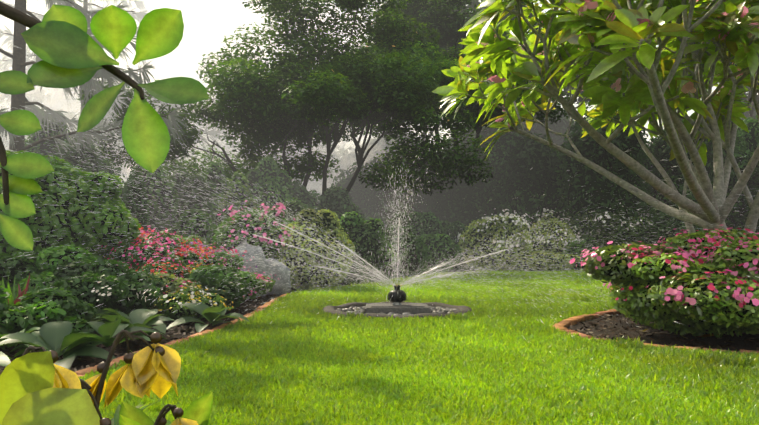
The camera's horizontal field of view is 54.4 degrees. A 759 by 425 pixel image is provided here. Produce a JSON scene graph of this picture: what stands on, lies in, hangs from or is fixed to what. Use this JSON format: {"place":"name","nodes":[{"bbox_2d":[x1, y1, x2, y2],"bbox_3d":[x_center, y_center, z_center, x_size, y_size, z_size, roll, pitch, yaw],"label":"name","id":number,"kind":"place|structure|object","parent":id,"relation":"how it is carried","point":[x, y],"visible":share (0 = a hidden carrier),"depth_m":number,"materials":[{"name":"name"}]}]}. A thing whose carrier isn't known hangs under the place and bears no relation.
{"place":"outdoors","nodes":[
{"label":"outdoors","id":0,"kind":"place"},
{"bbox_2d":[0,1,208,424],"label":"foreground plant","id":1,"kind":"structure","parent":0,"point":[65,47],"depth_m":1.31,"materials":[{"name":"green plant"}]},
{"bbox_2d":[124,164,178,233],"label":"shrub leaves","id":2,"kind":"object","parent":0,"point":[169,183],"depth_m":14.54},
{"bbox_2d":[134,223,187,249],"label":"bed flowers","id":3,"kind":"object","parent":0,"point":[145,232],"depth_m":9.09,"materials":[{"name":"pink plant"}]},
{"bbox_2d":[162,169,215,230],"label":"shrub leaves","id":4,"kind":"object","parent":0,"point":[193,191],"depth_m":15.03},
{"bbox_2d":[177,238,213,255],"bbox_3d":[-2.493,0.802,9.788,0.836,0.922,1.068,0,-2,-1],"label":"bed flowers","id":5,"kind":"object","parent":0,"point":[201,249],"depth_m":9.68,"materials":[{"name":"plant"}]},
{"bbox_2d":[205,159,226,222],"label":"shrub leaves","id":6,"kind":"object","parent":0,"point":[220,168],"depth_m":15.81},
{"bbox_2d":[291,181,320,208],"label":"shrub leaves","id":7,"kind":"object","parent":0,"point":[310,196],"depth_m":17.48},
{"bbox_2d":[0,0,757,179],"bbox_3d":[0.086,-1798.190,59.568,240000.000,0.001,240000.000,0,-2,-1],"label":"cloud","id":8,"kind":"structure","parent":0,"point":[234,43],"depth_m":6865.69,"materials":[{"name":"white"}]},
{"bbox_2d":[0,0,757,199],"label":"sky","id":9,"kind":"structure","parent":0,"point":[199,30],"materials":[{"name":"white"}]},
{"bbox_2d":[0,265,758,372],"bbox_3d":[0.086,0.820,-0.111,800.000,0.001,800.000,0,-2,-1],"label":"ground","id":10,"kind":"structure","parent":0,"point":[737,344],"depth_m":6.11,"materials":[{"name":"brown soil"}]},
{"bbox_2d":[0,281,10,311],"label":"plant leaves","id":11,"kind":"object","parent":10,"relation":"on","point":[4,294],"visible":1,"depth_m":5.48,"materials":[{"name":"green plant"}]},
{"bbox_2d":[2,275,33,304],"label":"spiky plants","id":12,"kind":"object","parent":10,"relation":"on","point":[11,301],"depth_m":6.47,"materials":[{"name":"green plant"}]},
{"bbox_2d":[0,61,50,155],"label":"tree leaves","id":13,"kind":"object","parent":10,"relation":"on","point":[35,99],"depth_m":41.52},
{"bbox_2d":[24,117,70,162],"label":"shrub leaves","id":14,"kind":"object","parent":10,"relation":"on","point":[31,141],"depth_m":14.57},
{"bbox_2d":[0,287,97,345],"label":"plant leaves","id":15,"kind":"object","parent":10,"relation":"on","point":[71,305],"depth_m":5.61,"materials":[{"name":"green plant"}]},
{"bbox_2d":[0,244,97,300],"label":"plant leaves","id":16,"kind":"object","parent":10,"relation":"on","point":[39,270],"depth_m":7.18,"materials":[{"name":"green plant"}]},
{"bbox_2d":[0,57,126,113],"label":"tree leaves","id":17,"kind":"object","parent":10,"relation":"on","point":[55,103],"depth_m":59.05,"materials":[{"name":"grey plant"}]},
{"bbox_2d":[5,111,130,173],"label":"tree leaves","id":18,"kind":"object","parent":10,"relation":"on","point":[69,116],"depth_m":38.35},
{"bbox_2d":[0,150,141,304],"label":"hedge","id":19,"kind":"object","parent":10,"relation":"on","point":[109,202],"depth_m":8.51,"materials":[{"name":"green plant"}]},
{"bbox_2d":[57,135,125,205],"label":"shrub leaves","id":20,"kind":"object","parent":10,"relation":"on","point":[96,160],"depth_m":13.49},
{"bbox_2d":[0,0,191,158],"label":"conifer","id":21,"kind":"object","parent":10,"relation":"on","point":[91,84],"depth_m":13.22,"materials":[{"name":"plant"}]},
{"bbox_2d":[0,0,226,185],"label":"conifer needles","id":22,"kind":"object","parent":21,"relation":"attached to","point":[138,16],"depth_m":21.23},
{"bbox_2d":[41,257,165,313],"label":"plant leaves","id":23,"kind":"object","parent":10,"relation":"on","point":[112,279],"depth_m":6.71,"materials":[{"name":"green plant"}]},
{"bbox_2d":[0,302,249,368],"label":"hosta plants","id":24,"kind":"object","parent":10,"relation":"on","point":[106,324],"visible":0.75,"depth_m":5.18,"materials":[{"name":"green plant"}]},
{"bbox_2d":[91,281,203,302],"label":"white flowers","id":25,"kind":"object","parent":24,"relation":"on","point":[164,296],"visible":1,"depth_m":6.08,"materials":[{"name":"white plant"}]},
{"bbox_2d":[122,167,150,231],"bbox_3d":[-3.925,0.289,11.858,0.576,2.027,0.581,0,-2,-1],"label":"cypress","id":26,"kind":"object","parent":10,"relation":"on","point":[129,193],"depth_m":11.78,"materials":[{"name":"green plant"}]},
{"bbox_2d":[147,271,204,319],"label":"plant leaves","id":27,"kind":"object","parent":10,"relation":"on","point":[174,287],"depth_m":7.61,"materials":[{"name":"green plant"}]},
{"bbox_2d":[77,79,279,182],"bbox_3d":[-6.131,-1.103,21.974,6.173,5.396,5.231,2,-3,-41],"label":"tree","id":28,"kind":"object","parent":10,"relation":"on","point":[198,114],"depth_m":20.95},
{"bbox_2d":[160,230,208,248],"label":"shrub leaves","id":29,"kind":"object","parent":10,"relation":"on","point":[191,237],"depth_m":11.81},
{"bbox_2d":[177,235,202,249],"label":"plant leaves","id":30,"kind":"object","parent":10,"relation":"on","point":[189,241],"depth_m":10.04,"materials":[{"name":"plant"}]},
{"bbox_2d":[155,281,232,319],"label":"plant leaves","id":31,"kind":"object","parent":10,"relation":"on","point":[175,309],"depth_m":7.00,"materials":[{"name":"green plant"}]},
{"bbox_2d":[166,209,224,250],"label":"shrub leaves","id":32,"kind":"object","parent":10,"relation":"on","point":[209,228],"depth_m":12.76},
{"bbox_2d":[185,261,206,273],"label":"flowers","id":33,"kind":"object","parent":10,"relation":"on","point":[192,267],"depth_m":8.64,"materials":[{"name":"orange plant"}]},
{"bbox_2d":[201,243,233,253],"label":"bed flowers","id":34,"kind":"object","parent":10,"relation":"on","point":[219,249],"depth_m":11.09,"materials":[{"name":"pink plant"}]},
{"bbox_2d":[189,264,257,310],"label":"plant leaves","id":35,"kind":"object","parent":10,"relation":"on","point":[210,282],"depth_m":7.78,"materials":[{"name":"green plant"}]},
{"bbox_2d":[213,170,256,230],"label":"shrub leaves","id":36,"kind":"object","parent":10,"relation":"on","point":[247,192],"depth_m":15.56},
{"bbox_2d":[209,200,296,283],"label":"bush leaves","id":37,"kind":"object","parent":10,"relation":"on","point":[230,219],"depth_m":11.41,"materials":[{"name":"green plant"}]},
{"bbox_2d":[215,238,290,297],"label":"rocks","id":38,"kind":"object","parent":10,"relation":"on","point":[276,288],"visible":0.33,"depth_m":10.18,"materials":[{"name":"grey stone"}]},
{"bbox_2d":[246,155,293,210],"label":"shrub leaves","id":39,"kind":"object","parent":10,"relation":"on","point":[288,195],"depth_m":16.81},
{"bbox_2d":[255,198,305,225],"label":"shrub leaves","id":40,"kind":"object","parent":10,"relation":"on","point":[296,202],"depth_m":14.80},
{"bbox_2d":[270,208,355,290],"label":"bush leaves","id":41,"kind":"object","parent":10,"relation":"on","point":[338,232],"depth_m":11.19,"materials":[{"name":"green plant"}]},
{"bbox_2d":[306,185,365,221],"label":"shrub leaves","id":42,"kind":"object","parent":10,"relation":"on","point":[343,206],"depth_m":16.47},
{"bbox_2d":[339,211,396,283],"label":"bush leaves","id":43,"kind":"object","parent":10,"relation":"on","point":[369,239],"depth_m":12.83,"materials":[{"name":"green plant"}]},
{"bbox_2d":[11,297,730,361],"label":"fallen leaves","id":44,"kind":"object","parent":10,"relation":"on","point":[708,335],"visible":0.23,"depth_m":6.00,"materials":[{"name":"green plant"}]},
{"bbox_2d":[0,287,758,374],"bbox_3d":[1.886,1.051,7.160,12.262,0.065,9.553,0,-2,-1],"label":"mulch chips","id":45,"kind":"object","parent":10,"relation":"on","point":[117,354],"visible":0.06,"depth_m":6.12,"materials":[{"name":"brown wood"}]},
{"bbox_2d":[101,227,193,270],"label":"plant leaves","id":46,"kind":"object","parent":45,"relation":"on","point":[139,265],"depth_m":8.48,"materials":[{"name":"green plant"}]},
{"bbox_2d":[136,259,192,277],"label":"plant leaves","id":47,"kind":"object","parent":45,"relation":"on","point":[148,267],"depth_m":8.04,"materials":[{"name":"green plant"}]},
{"bbox_2d":[174,246,226,266],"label":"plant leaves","id":48,"kind":"object","parent":45,"relation":"on","point":[203,257],"depth_m":8.83,"materials":[{"name":"green plant"}]},
{"bbox_2d":[199,247,269,293],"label":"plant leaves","id":49,"kind":"object","parent":45,"relation":"on","point":[236,266],"depth_m":9.36,"materials":[{"name":"green plant"}]},
{"bbox_2d":[244,267,278,299],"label":"plant leaves","id":50,"kind":"object","parent":45,"relation":"on","point":[269,286],"depth_m":9.49,"materials":[{"name":"green plant"}]},
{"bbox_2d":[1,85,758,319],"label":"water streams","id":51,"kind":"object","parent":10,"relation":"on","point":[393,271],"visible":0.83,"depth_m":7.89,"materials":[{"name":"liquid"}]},
{"bbox_2d":[0,36,758,361],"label":"water droplets","id":52,"kind":"object","parent":51,"relation":"attached to","point":[369,272],"visible":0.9,"depth_m":7.80},
{"bbox_2d":[196,0,574,195],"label":"tree","id":53,"kind":"object","parent":10,"relation":"on","point":[259,104],"depth_m":20.53,"materials":[{"name":"green plant"}]},
{"bbox_2d":[331,151,447,231],"bbox_3d":[2.866,0.126,23.778,9.244,4.200,3.069,0,-2,-1],"label":"tree","id":54,"kind":"object","parent":10,"relation":"on","point":[342,181],"depth_m":22.92,"materials":[{"name":"plant"}]},
{"bbox_2d":[380,225,429,279],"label":"bush leaves","id":55,"kind":"object","parent":10,"relation":"on","point":[424,254],"depth_m":13.63,"materials":[{"name":"green plant"}]},
{"bbox_2d":[387,211,444,271],"bbox_3d":[0.852,0.708,17.513,1.444,1.475,1.184,0,-2,-1],"label":"bush","id":56,"kind":"object","parent":10,"relation":"on","point":[420,216],"depth_m":17.16,"materials":[{"name":"green plant"}]},
{"bbox_2d":[108,90,757,195],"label":"forest band","id":57,"kind":"object","parent":10,"relation":"on","point":[566,125],"depth_m":44.09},
{"bbox_2d":[415,233,462,273],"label":"bush leaves","id":58,"kind":"object","parent":10,"relation":"on","point":[450,242],"depth_m":16.21,"materials":[{"name":"green plant"}]},
{"bbox_2d":[352,43,554,150],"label":"tree leaves","id":59,"kind":"object","parent":10,"relation":"on","point":[461,109],"depth_m":35.99,"materials":[{"name":"green plant"}]},
{"bbox_2d":[440,220,471,270],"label":"bush leaves","id":60,"kind":"object","parent":10,"relation":"on","point":[450,226],"depth_m":17.86,"materials":[{"name":"green plant"}]},
{"bbox_2d":[373,0,545,134],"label":"tree leaves","id":61,"kind":"object","parent":10,"relation":"on","point":[477,2],"depth_m":30.61,"materials":[{"name":"green plant"}]},
{"bbox_2d":[339,0,604,162],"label":"tree","id":62,"kind":"object","parent":10,"relation":"on","point":[446,28],"depth_m":24.99,"materials":[{"name":"green plant"}]},
{"bbox_2d":[449,208,544,271],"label":"bush leaves","id":63,"kind":"object","parent":10,"relation":"on","point":[502,229],"depth_m":16.16,"materials":[{"name":"green plant"}]},
{"bbox_2d":[498,249,579,271],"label":"bush leaves","id":64,"kind":"object","parent":10,"relation":"on","point":[556,266],"depth_m":16.02,"materials":[{"name":"green plant"}]},
{"bbox_2d":[529,208,580,253],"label":"bush leaves","id":65,"kind":"object","parent":10,"relation":"on","point":[553,220],"depth_m":17.61,"materials":[{"name":"green plant"}]},
{"bbox_2d":[562,237,598,270],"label":"bush leaves","id":66,"kind":"object","parent":10,"relation":"on","point":[577,250],"depth_m":17.03,"materials":[{"name":"green plant"}]},
{"bbox_2d":[423,100,758,250],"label":"hedge","id":67,"kind":"object","parent":10,"relation":"on","point":[741,147],"depth_m":19.94,"materials":[{"name":"plant"}]},
{"bbox_2d":[432,0,758,233],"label":"frangipani","id":68,"kind":"object","parent":10,"relation":"on","point":[567,28],"depth_m":7.69,"materials":[{"name":"green plant"}]},
{"bbox_2d":[557,202,651,250],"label":"bush leaves","id":69,"kind":"object","parent":10,"relation":"on","point":[592,221],"depth_m":18.34,"materials":[{"name":"green plant"}]},
{"bbox_2d":[552,309,758,353],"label":"edging","id":70,"kind":"object","parent":10,"relation":"on","point":[564,324],"visible":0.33,"depth_m":6.81,"materials":[{"name":"brick"}]},
{"bbox_2d":[558,0,758,120],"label":"flowers","id":71,"kind":"object","parent":10,"relation":"on","point":[580,98],"depth_m":32.69,"materials":[{"name":"plant"}]},
{"bbox_2d":[570,228,758,337],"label":"pink bush","id":72,"kind":"object","parent":10,"relation":"on","point":[719,318],"depth_m":5.77,"materials":[{"name":"plant"}]},
{"bbox_2d":[633,206,710,244],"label":"bush leaves","id":73,"kind":"object","parent":10,"relation":"on","point":[652,219],"depth_m":18.09,"materials":[{"name":"green plant"}]},
{"bbox_2d":[470,31,553,131],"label":"flowers","id":74,"kind":"object","parent":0,"point":[523,123],"depth_m":42.46,"materials":[{"name":"plant"}]},
{"bbox_2d":[734,86,758,104],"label":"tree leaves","id":75,"kind":"object","parent":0,"point":[747,93],"visible":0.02,"depth_m":35.72,"materials":[{"name":"plant"}]},
{"bbox_2d":[743,8,758,120],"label":"tree","id":76,"kind":"object","parent":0,"point":[750,112],"depth_m":31.53,"materials":[{"name":"green plant"}]},
{"label":"lawn","id":77,"kind":"structure","parent":0,"visible":0},
{"bbox_2d":[75,289,316,376],"bbox_3d":[-2.017,0.929,3.977,1.007,0.053,14.398,0,-2,5],"label":"edging","id":78,"kind":"object","parent":77,"relation":"on","point":[89,369],"visible":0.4,"depth_m":5.84,"materials":[{"name":"brick"}]},
{"bbox_2d":[111,391,346,424],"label":"leaves","id":79,"kind":"object","parent":77,"relation":"on","point":[198,410],"visible":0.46,"depth_m":2.01,"materials":[{"name":"green plant"}]},
{"bbox_2d":[323,301,471,318],"bbox_3d":[0.189,1.046,7.882,1.653,0.071,1.641,0,-2,-1],"label":"stone ring","id":80,"kind":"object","parent":77,"relation":"on","point":[333,309],"depth_m":7.83,"materials":[{"name":"stone"}]},
{"bbox_2d":[337,306,457,315],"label":"pebbles","id":81,"kind":"object","parent":77,"relation":"on","point":[434,310],"visible":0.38,"depth_m":7.84,"materials":[{"name":"grey stone"}]},
{"bbox_2d":[78,268,758,424],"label":"grass","id":82,"kind":"structure","parent":77,"relation":"on","point":[295,364],"depth_m":4.39,"materials":[{"name":"green plant"}]},
{"label":"gravel disc","id":83,"kind":"object","parent":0,"visible":0},
{"bbox_2d":[365,303,430,314],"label":"stone slab","id":84,"kind":"structure","parent":83,"relation":"on","point":[411,308],"depth_m":7.65,"materials":[{"name":"stone"}]},
{"bbox_2d":[389,285,405,301],"bbox_3d":[0.189,0.864,7.894,0.184,0.179,0.184,0,-2,-1],"label":"sprinkler","id":85,"kind":"object","parent":84,"relation":"on","point":[397,292],"visible":0.9,"depth_m":7.83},
{"bbox_2d":[388,293,405,300],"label":"sprinkler ribs","id":86,"kind":"object","parent":85,"relation":"attached to","point":[394,297],"visible":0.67,"depth_m":7.83,"materials":[{"name":"grey metal"}]}
]}

